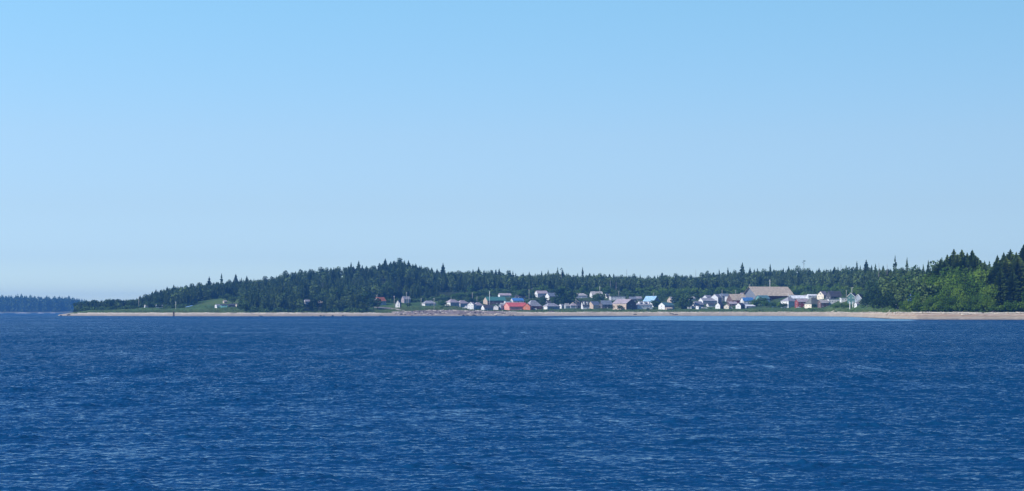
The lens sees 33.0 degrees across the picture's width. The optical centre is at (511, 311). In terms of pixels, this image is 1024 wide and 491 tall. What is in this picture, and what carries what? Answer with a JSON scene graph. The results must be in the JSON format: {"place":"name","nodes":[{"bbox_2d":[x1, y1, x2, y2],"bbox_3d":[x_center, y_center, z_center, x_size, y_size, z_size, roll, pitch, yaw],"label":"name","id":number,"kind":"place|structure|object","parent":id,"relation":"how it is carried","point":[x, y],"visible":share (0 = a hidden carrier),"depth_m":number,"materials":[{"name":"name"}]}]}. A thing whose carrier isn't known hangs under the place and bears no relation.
{"place":"outdoors","nodes":[
{"label":"outdoors","id":0,"kind":"place"},
{"bbox_2d":[0,310,72,312],"bbox_3d":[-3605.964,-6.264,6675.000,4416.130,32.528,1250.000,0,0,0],"label":"shore","id":1,"kind":"structure","parent":0,"point":[38,312],"depth_m":6260.22,"materials":[{"name":"beige sand"}]},
{"bbox_2d":[0,294,84,311],"bbox_3d":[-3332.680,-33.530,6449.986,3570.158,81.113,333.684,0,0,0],"label":"forest","id":2,"kind":"object","parent":1,"relation":"on","point":[24,304],"visible":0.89,"depth_m":6320.44,"materials":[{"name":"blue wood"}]},
{"bbox_2d":[0,313,1023,490],"bbox_3d":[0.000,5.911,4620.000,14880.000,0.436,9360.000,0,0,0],"label":"water","id":3,"kind":"structure","parent":0,"point":[457,403],"depth_m":112.18,"materials":[{"name":"blue liquid"}]},
{"bbox_2d":[0,0,1023,301],"label":"sky","id":4,"kind":"structure","parent":0,"point":[147,146],"materials":[{"name":"blue"}]},
{"bbox_2d":[58,276,1023,319],"bbox_3d":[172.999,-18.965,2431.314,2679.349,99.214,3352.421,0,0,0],"label":"land","id":5,"kind":"structure","parent":0,"point":[208,304],"depth_m":2290.56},
{"bbox_2d":[142,301,154,307],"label":"broadleaf tree","id":6,"kind":"object","parent":5,"relation":"on","point":[149,304],"visible":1,"depth_m":2329.62,"materials":[{"name":"green plant"}]},
{"bbox_2d":[238,299,250,308],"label":"broadleaf tree","id":7,"kind":"object","parent":5,"relation":"on","point":[247,304],"visible":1,"depth_m":2211.25,"materials":[{"name":"green plant"}]},
{"bbox_2d":[316,267,325,279],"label":"spruce tree","id":8,"kind":"object","parent":5,"relation":"on","point":[321,270],"visible":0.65,"depth_m":2693.47,"materials":[{"name":"green plant"}]},
{"bbox_2d":[329,289,344,299],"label":"broadleaf tree","id":9,"kind":"object","parent":5,"relation":"on","point":[339,292],"visible":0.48,"depth_m":2364.09,"materials":[{"name":"green plant"}]},
{"bbox_2d":[360,292,371,306],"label":"broadleaf tree","id":10,"kind":"object","parent":5,"relation":"on","point":[363,297],"visible":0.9,"depth_m":2332.14,"materials":[{"name":"green plant"}]},
{"bbox_2d":[365,297,380,308],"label":"broadleaf tree","id":11,"kind":"object","parent":5,"relation":"on","point":[371,301],"visible":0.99,"depth_m":2312.70,"materials":[{"name":"green plant"}]},
{"bbox_2d":[401,296,410,302],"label":"house","id":12,"kind":"structure","parent":5,"relation":"on","point":[403,299],"depth_m":2446.85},
{"bbox_2d":[402,284,409,295],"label":"spruce tree","id":13,"kind":"object","parent":5,"relation":"on","point":[407,289],"visible":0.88,"depth_m":2481.38,"materials":[{"name":"green plant"}]},
{"bbox_2d":[422,301,435,305],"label":"house","id":14,"kind":"structure","parent":5,"relation":"on","point":[427,303],"depth_m":2405.19,"materials":[{"name":"white"}]},
{"bbox_2d":[445,299,459,305],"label":"house","id":15,"kind":"structure","parent":5,"relation":"on","point":[452,302],"depth_m":2413.91,"materials":[{"name":"white"}]},
{"bbox_2d":[467,302,476,308],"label":"house","id":16,"kind":"structure","parent":5,"relation":"on","point":[471,305],"depth_m":2383.98,"materials":[{"name":"white"}]},
{"bbox_2d":[481,305,493,309],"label":"house","id":17,"kind":"structure","parent":5,"relation":"on","point":[487,307],"depth_m":2373.37,"materials":[{"name":"white"}]},
{"bbox_2d":[483,297,506,304],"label":"house","id":18,"kind":"structure","parent":5,"relation":"on","point":[496,300],"depth_m":2492.47,"materials":[{"name":"teal"}]},
{"bbox_2d":[498,293,511,297],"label":"house","id":19,"kind":"structure","parent":5,"relation":"on","point":[505,295],"depth_m":2564.64,"materials":[{"name":"white"}]},
{"bbox_2d":[504,302,525,309],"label":"house","id":20,"kind":"structure","parent":5,"relation":"on","point":[512,306],"depth_m":2384.61,"materials":[{"name":"red"}]},
{"bbox_2d":[510,297,523,302],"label":"house","id":21,"kind":"structure","parent":5,"relation":"on","point":[519,300],"depth_m":2504.05,"materials":[{"name":"blue"}]},
{"bbox_2d":[523,303,531,309],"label":"house","id":22,"kind":"structure","parent":5,"relation":"on","point":[527,306],"depth_m":2383.01,"materials":[{"name":"orange"}]},
{"bbox_2d":[73,258,991,311],"bbox_3d":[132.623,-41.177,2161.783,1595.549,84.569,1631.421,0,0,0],"label":"forest","id":23,"kind":"object","parent":5,"relation":"on","point":[843,279],"visible":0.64,"depth_m":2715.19,"materials":[{"name":"green plant"}]},
{"bbox_2d":[528,300,541,308],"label":"house","id":24,"kind":"structure","parent":5,"relation":"on","point":[534,304],"depth_m":2408.97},
{"bbox_2d":[75,305,1002,312],"bbox_3d":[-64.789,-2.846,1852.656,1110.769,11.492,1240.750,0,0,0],"label":"bank grass","id":25,"kind":"structure","parent":5,"relation":"on","point":[457,308],"depth_m":2305.41,"materials":[{"name":"green plant"}]},
{"bbox_2d":[534,291,547,296],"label":"house","id":26,"kind":"structure","parent":5,"relation":"on","point":[539,293],"depth_m":2573.04,"materials":[{"name":"white"}]},
{"bbox_2d":[77,286,1023,312],"bbox_3d":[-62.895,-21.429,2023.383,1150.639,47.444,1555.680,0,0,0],"label":"undergrowth","id":27,"kind":"object","parent":5,"relation":"on","point":[347,308],"visible":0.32,"depth_m":2364.09,"materials":[{"name":"green plant"}]},
{"bbox_2d":[543,303,559,308],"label":"house","id":28,"kind":"structure","parent":5,"relation":"on","point":[551,305],"depth_m":2410.39,"materials":[{"name":"white"}]},
{"bbox_2d":[548,296,559,304],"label":"broadleaf tree","id":29,"kind":"object","parent":5,"relation":"on","point":[554,299],"visible":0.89,"depth_m":2451.13,"materials":[{"name":"green plant"}]},
{"bbox_2d":[558,295,570,303],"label":"broadleaf tree","id":30,"kind":"object","parent":5,"relation":"on","point":[562,298],"visible":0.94,"depth_m":2453.23,"materials":[{"name":"green plant"}]},
{"bbox_2d":[557,287,575,300],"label":"broadleaf tree","id":31,"kind":"object","parent":5,"relation":"on","point":[563,290],"visible":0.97,"depth_m":2464.31,"materials":[{"name":"green plant"}]},
{"bbox_2d":[565,290,578,302],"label":"broadleaf tree","id":32,"kind":"object","parent":5,"relation":"on","point":[572,297],"visible":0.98,"depth_m":2459.28,"materials":[{"name":"green plant"}]},
{"bbox_2d":[581,301,589,308],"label":"house","id":33,"kind":"structure","parent":5,"relation":"on","point":[585,305],"depth_m":2412.79,"materials":[{"name":"white"}]},
{"bbox_2d":[589,301,599,308],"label":"house","id":34,"kind":"structure","parent":5,"relation":"on","point":[594,304],"depth_m":2432.98,"materials":[{"name":"beige"}]},
{"bbox_2d":[592,292,607,302],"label":"broadleaf tree","id":35,"kind":"object","parent":5,"relation":"on","point":[597,297],"visible":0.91,"depth_m":2469.68,"materials":[{"name":"green plant"}]},
{"bbox_2d":[599,300,611,308],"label":"house","id":36,"kind":"structure","parent":5,"relation":"on","point":[603,304],"depth_m":2432.39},
{"bbox_2d":[609,296,624,299],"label":"house","id":37,"kind":"structure","parent":5,"relation":"on","point":[615,297],"depth_m":2548.06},
{"bbox_2d":[612,299,636,309],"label":"house","id":38,"kind":"structure","parent":5,"relation":"on","point":[626,304],"depth_m":2405.90,"materials":[{"name":"grey"}]},
{"bbox_2d":[636,301,651,308],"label":"house","id":39,"kind":"structure","parent":5,"relation":"on","point":[642,304],"depth_m":2415.71,"materials":[{"name":"white"}]},
{"bbox_2d":[643,296,659,306],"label":"house","id":40,"kind":"structure","parent":5,"relation":"on","point":[648,298],"depth_m":2467.05,"materials":[{"name":"stone"}]},
{"bbox_2d":[441,291,865,307],"bbox_3d":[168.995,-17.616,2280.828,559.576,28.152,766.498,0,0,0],"label":"shrubbery","id":41,"kind":"object","parent":5,"relation":"on","point":[513,294],"visible":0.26,"depth_m":2565.91,"materials":[{"name":"green plant"}]},
{"bbox_2d":[658,302,674,309],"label":"house","id":42,"kind":"structure","parent":5,"relation":"on","point":[662,305],"depth_m":2404.66,"materials":[{"name":"white"}]},
{"bbox_2d":[675,293,693,308],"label":"broadleaf tree","id":43,"kind":"object","parent":5,"relation":"on","point":[685,298],"visible":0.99,"depth_m":2412.22,"materials":[{"name":"green plant"}]},
{"bbox_2d":[690,301,703,307],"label":"house","id":44,"kind":"structure","parent":5,"relation":"on","point":[697,303],"depth_m":2436.76,"materials":[{"name":"white"}]},
{"bbox_2d":[698,298,716,303],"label":"house","id":45,"kind":"structure","parent":5,"relation":"on","point":[706,300],"depth_m":2498.99,"materials":[{"name":"white"}]},
{"bbox_2d":[710,294,721,302],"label":"house","id":46,"kind":"structure","parent":5,"relation":"on","point":[718,297],"depth_m":2504.55,"materials":[{"name":"white"}]},
{"bbox_2d":[715,302,723,308],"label":"house","id":47,"kind":"structure","parent":5,"relation":"on","point":[719,305],"depth_m":2406.18,"materials":[{"name":"white"}]},
{"bbox_2d":[727,294,744,302],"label":"house","id":48,"kind":"structure","parent":5,"relation":"on","point":[734,298],"depth_m":2500.98,"materials":[{"name":"brown"}]},
{"bbox_2d":[735,303,744,308],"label":"house","id":49,"kind":"structure","parent":5,"relation":"on","point":[740,305],"depth_m":2396.10,"materials":[{"name":"white"}]},
{"bbox_2d":[740,297,752,302],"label":"house","id":50,"kind":"structure","parent":5,"relation":"on","point":[745,299],"depth_m":2486.76,"materials":[{"name":"blue"}]},
{"bbox_2d":[755,295,769,300],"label":"house","id":51,"kind":"structure","parent":5,"relation":"on","point":[765,296],"depth_m":2477.66,"materials":[{"name":"teal"}]},
{"bbox_2d":[743,287,793,299],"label":"timber hall","id":52,"kind":"structure","parent":5,"relation":"on","point":[772,293],"depth_m":2506.05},
{"bbox_2d":[781,297,794,307],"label":"house","id":53,"kind":"structure","parent":5,"relation":"on","point":[789,301],"depth_m":2344.72,"materials":[{"name":"white"}]},
{"bbox_2d":[790,295,807,299],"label":"house","id":54,"kind":"structure","parent":5,"relation":"on","point":[795,297],"depth_m":2385.65,"materials":[{"name":"stone"}]},
{"bbox_2d":[794,299,807,307],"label":"house","id":55,"kind":"structure","parent":5,"relation":"on","point":[800,302],"depth_m":2291.69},
{"bbox_2d":[805,298,818,307],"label":"house","id":56,"kind":"structure","parent":5,"relation":"on","point":[810,302],"depth_m":2246.62,"materials":[{"name":"beige"}]},
{"bbox_2d":[817,291,826,298],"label":"house","id":57,"kind":"structure","parent":5,"relation":"on","point":[820,294],"depth_m":2348.57,"materials":[{"name":"beige"}]},
{"bbox_2d":[817,300,828,307],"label":"house","id":58,"kind":"structure","parent":5,"relation":"on","point":[823,303],"depth_m":2210.54,"materials":[{"name":"grey"}]},
{"bbox_2d":[825,291,841,299],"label":"house","id":59,"kind":"structure","parent":5,"relation":"on","point":[833,294],"depth_m":2270.90,"materials":[{"name":"grey"}]},
{"bbox_2d":[847,293,856,304],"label":"house","id":60,"kind":"structure","parent":5,"relation":"on","point":[851,297],"depth_m":2093.60,"materials":[{"name":"green"}]},
{"bbox_2d":[862,260,869,276],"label":"spruce tree","id":61,"kind":"object","parent":5,"relation":"on","point":[865,266],"visible":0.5,"depth_m":2285.33,"materials":[{"name":"green plant"}]},
{"bbox_2d":[864,279,877,289],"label":"broadleaf tree","id":62,"kind":"object","parent":5,"relation":"on","point":[871,284],"visible":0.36,"depth_m":1954.44,"materials":[{"name":"green plant"}]},
{"bbox_2d":[881,293,894,305],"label":"broadleaf tree","id":63,"kind":"object","parent":5,"relation":"on","point":[889,297],"visible":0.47,"depth_m":1545.99,"materials":[{"name":"green plant"}]},
{"bbox_2d":[889,299,902,308],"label":"broadleaf tree","id":64,"kind":"object","parent":5,"relation":"on","point":[893,303],"visible":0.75,"depth_m":1479.02,"materials":[{"name":"green plant"}]},
{"bbox_2d":[905,276,923,296],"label":"broadleaf tree","id":65,"kind":"object","parent":5,"relation":"on","point":[910,286],"visible":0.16,"depth_m":1499.39,"materials":[{"name":"green plant"}]},
{"bbox_2d":[923,295,935,307],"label":"alder tree","id":66,"kind":"object","parent":5,"relation":"on","point":[929,301],"visible":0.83,"depth_m":1373.19,"materials":[{"name":"green plant"}]},
{"bbox_2d":[920,282,939,296],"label":"alder tree","id":67,"kind":"object","parent":5,"relation":"on","point":[929,294],"visible":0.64,"depth_m":1390.55,"materials":[{"name":"green plant"}]},
{"bbox_2d":[921,274,938,293],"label":"alder tree","id":68,"kind":"object","parent":5,"relation":"on","point":[926,281],"visible":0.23,"depth_m":1421.52,"materials":[{"name":"green plant"}]},
{"bbox_2d":[928,271,947,285],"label":"alder tree","id":69,"kind":"object","parent":5,"relation":"on","point":[935,280],"visible":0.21,"depth_m":1414.34,"materials":[{"name":"green plant"}]},
{"bbox_2d":[932,281,946,306],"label":"alder tree","id":70,"kind":"object","parent":5,"relation":"on","point":[937,283],"visible":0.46,"depth_m":1394.06,"materials":[{"name":"green plant"}]},
{"bbox_2d":[933,293,947,309],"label":"alder tree","id":71,"kind":"object","parent":5,"relation":"on","point":[942,300],"visible":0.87,"depth_m":1363.45,"materials":[{"name":"green plant"}]},
{"bbox_2d":[932,261,951,278],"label":"spruce tree","id":72,"kind":"object","parent":5,"relation":"on","point":[940,267],"visible":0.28,"depth_m":1434.34,"materials":[{"name":"green plant"}]},
{"bbox_2d":[937,303,951,310],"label":"alder tree","id":73,"kind":"object","parent":5,"relation":"on","point":[944,307],"visible":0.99,"depth_m":1349.23,"materials":[{"name":"green plant"}]},
{"bbox_2d":[936,285,954,305],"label":"alder tree","id":74,"kind":"object","parent":5,"relation":"on","point":[947,292],"visible":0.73,"depth_m":1371.89,"materials":[{"name":"green plant"}]},
{"bbox_2d":[937,272,958,286],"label":"alder tree","id":75,"kind":"object","parent":5,"relation":"on","point":[939,279],"visible":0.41,"depth_m":1402.71,"materials":[{"name":"green plant"}]},
{"bbox_2d":[939,265,961,280],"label":"alder tree","id":76,"kind":"object","parent":5,"relation":"on","point":[950,269],"visible":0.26,"depth_m":1420.78,"materials":[{"name":"green plant"}]},
{"bbox_2d":[945,294,959,310],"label":"alder tree","id":77,"kind":"object","parent":5,"relation":"on","point":[951,299],"visible":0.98,"depth_m":1351.59,"materials":[{"name":"green plant"}]},
{"bbox_2d":[945,254,960,272],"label":"spruce tree","id":78,"kind":"object","parent":5,"relation":"on","point":[956,260],"visible":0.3,"depth_m":1435.94,"materials":[{"name":"green plant"}]},
{"bbox_2d":[942,276,964,302],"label":"alder tree","id":79,"kind":"object","parent":5,"relation":"on","point":[952,283],"visible":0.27,"depth_m":1389.15,"materials":[{"name":"green plant"}]},
{"bbox_2d":[950,303,964,310],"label":"alder tree","id":80,"kind":"object","parent":5,"relation":"on","point":[955,307],"visible":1,"depth_m":1341.75,"materials":[{"name":"green plant"}]},
{"bbox_2d":[951,284,966,301],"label":"alder tree","id":81,"kind":"object","parent":5,"relation":"on","point":[958,291],"visible":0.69,"depth_m":1363.81,"materials":[{"name":"green plant"}]},
{"bbox_2d":[952,255,974,272],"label":"spruce tree","id":82,"kind":"object","parent":5,"relation":"on","point":[963,261],"visible":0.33,"depth_m":1426.98,"materials":[{"name":"green plant"}]},
{"bbox_2d":[956,294,971,307],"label":"alder tree","id":83,"kind":"object","parent":5,"relation":"on","point":[962,299],"visible":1,"depth_m":1342.46,"materials":[{"name":"green plant"}]},
{"bbox_2d":[955,273,975,289],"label":"alder tree","id":84,"kind":"object","parent":5,"relation":"on","point":[970,277],"visible":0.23,"depth_m":1389.76,"materials":[{"name":"green plant"}]},
{"bbox_2d":[963,301,973,309],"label":"alder tree","id":85,"kind":"object","parent":5,"relation":"on","point":[967,307],"visible":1,"depth_m":1337.99,"materials":[{"name":"green plant"}]},
{"bbox_2d":[963,279,979,295],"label":"alder tree","id":86,"kind":"object","parent":5,"relation":"on","point":[968,292],"visible":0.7,"depth_m":1360.29,"materials":[{"name":"green plant"}]},
{"bbox_2d":[962,266,980,283],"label":"alder tree","id":87,"kind":"object","parent":5,"relation":"on","point":[969,274],"visible":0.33,"depth_m":1399.22,"materials":[{"name":"green plant"}]},
{"bbox_2d":[962,256,988,274],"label":"spruce tree","id":88,"kind":"object","parent":5,"relation":"on","point":[973,261],"visible":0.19,"depth_m":1423.88,"materials":[{"name":"green plant"}]},
{"bbox_2d":[968,292,982,311],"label":"alder tree","id":89,"kind":"object","parent":5,"relation":"on","point":[973,299],"visible":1,"depth_m":1338.20,"materials":[{"name":"green plant"}]},
{"bbox_2d":[972,270,989,294],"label":"alder tree","id":90,"kind":"object","parent":5,"relation":"on","point":[979,275],"visible":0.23,"depth_m":1382.54,"materials":[{"name":"green plant"}]},
{"bbox_2d":[973,280,992,304],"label":"alder tree","id":91,"kind":"object","parent":5,"relation":"on","point":[981,286],"visible":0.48,"depth_m":1357.34,"materials":[{"name":"green plant"}]},
{"bbox_2d":[976,294,992,311],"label":"alder tree","id":92,"kind":"object","parent":5,"relation":"on","point":[981,299],"visible":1,"depth_m":1331.93,"materials":[{"name":"green plant"}]},
{"bbox_2d":[976,266,996,305],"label":"spruce tree","id":93,"kind":"object","parent":5,"relation":"on","point":[989,280],"visible":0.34,"depth_m":1359.43,"materials":[{"name":"green plant"}]},
{"bbox_2d":[980,284,999,305],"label":"alder tree","id":94,"kind":"object","parent":5,"relation":"on","point":[987,290],"visible":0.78,"depth_m":1342.68,"materials":[{"name":"green plant"}]},
{"bbox_2d":[983,298,996,311],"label":"alder tree","id":95,"kind":"object","parent":5,"relation":"on","point":[988,306],"visible":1,"depth_m":1327.39,"materials":[{"name":"green plant"}]},
{"bbox_2d":[985,255,999,280],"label":"spruce tree","id":96,"kind":"object","parent":5,"relation":"on","point":[996,262],"visible":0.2,"depth_m":1379.72,"materials":[{"name":"green plant"}]},
{"bbox_2d":[980,260,1008,306],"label":"spruce tree","id":97,"kind":"object","parent":5,"relation":"on","point":[998,268],"visible":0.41,"depth_m":1356.44,"materials":[{"name":"green plant"}]},
{"bbox_2d":[990,266,1008,310],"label":"spruce tree","id":98,"kind":"object","parent":5,"relation":"on","point":[1000,279],"visible":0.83,"depth_m":1344.44,"materials":[{"name":"green plant"}]},
{"bbox_2d":[985,258,1021,303],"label":"spruce tree","id":99,"kind":"object","parent":5,"relation":"on","point":[1005,262],"visible":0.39,"depth_m":1358.74,"materials":[{"name":"green plant"}]},
{"bbox_2d":[1001,249,1013,261],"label":"spruce tree","id":100,"kind":"object","parent":5,"relation":"on","point":[1010,256],"visible":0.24,"depth_m":1378.32,"materials":[{"name":"green plant"}]},
{"bbox_2d":[998,270,1022,305],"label":"spruce tree","id":101,"kind":"object","parent":5,"relation":"on","point":[1014,293],"visible":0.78,"depth_m":1340.60,"materials":[{"name":"green plant"}]},
{"bbox_2d":[998,256,1023,302],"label":"spruce tree","id":102,"kind":"object","parent":5,"relation":"on","point":[1017,264],"visible":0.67,"depth_m":1350.57,"materials":[{"name":"green plant"}]},
{"bbox_2d":[1004,300,1021,311],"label":"alder tree","id":103,"kind":"object","parent":5,"relation":"on","point":[1010,307],"visible":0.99,"depth_m":1312.79,"materials":[{"name":"green plant"}]},
{"bbox_2d":[1014,302,1023,311],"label":"alder tree","id":104,"kind":"object","parent":5,"relation":"on","point":[1020,304],"visible":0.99,"depth_m":1309.67,"materials":[{"name":"green plant"}]},
{"bbox_2d":[1018,244,1023,260],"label":"spruce tree","id":105,"kind":"object","parent":5,"relation":"on","point":[1021,253],"visible":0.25,"depth_m":1375.61,"materials":[{"name":"green plant"}]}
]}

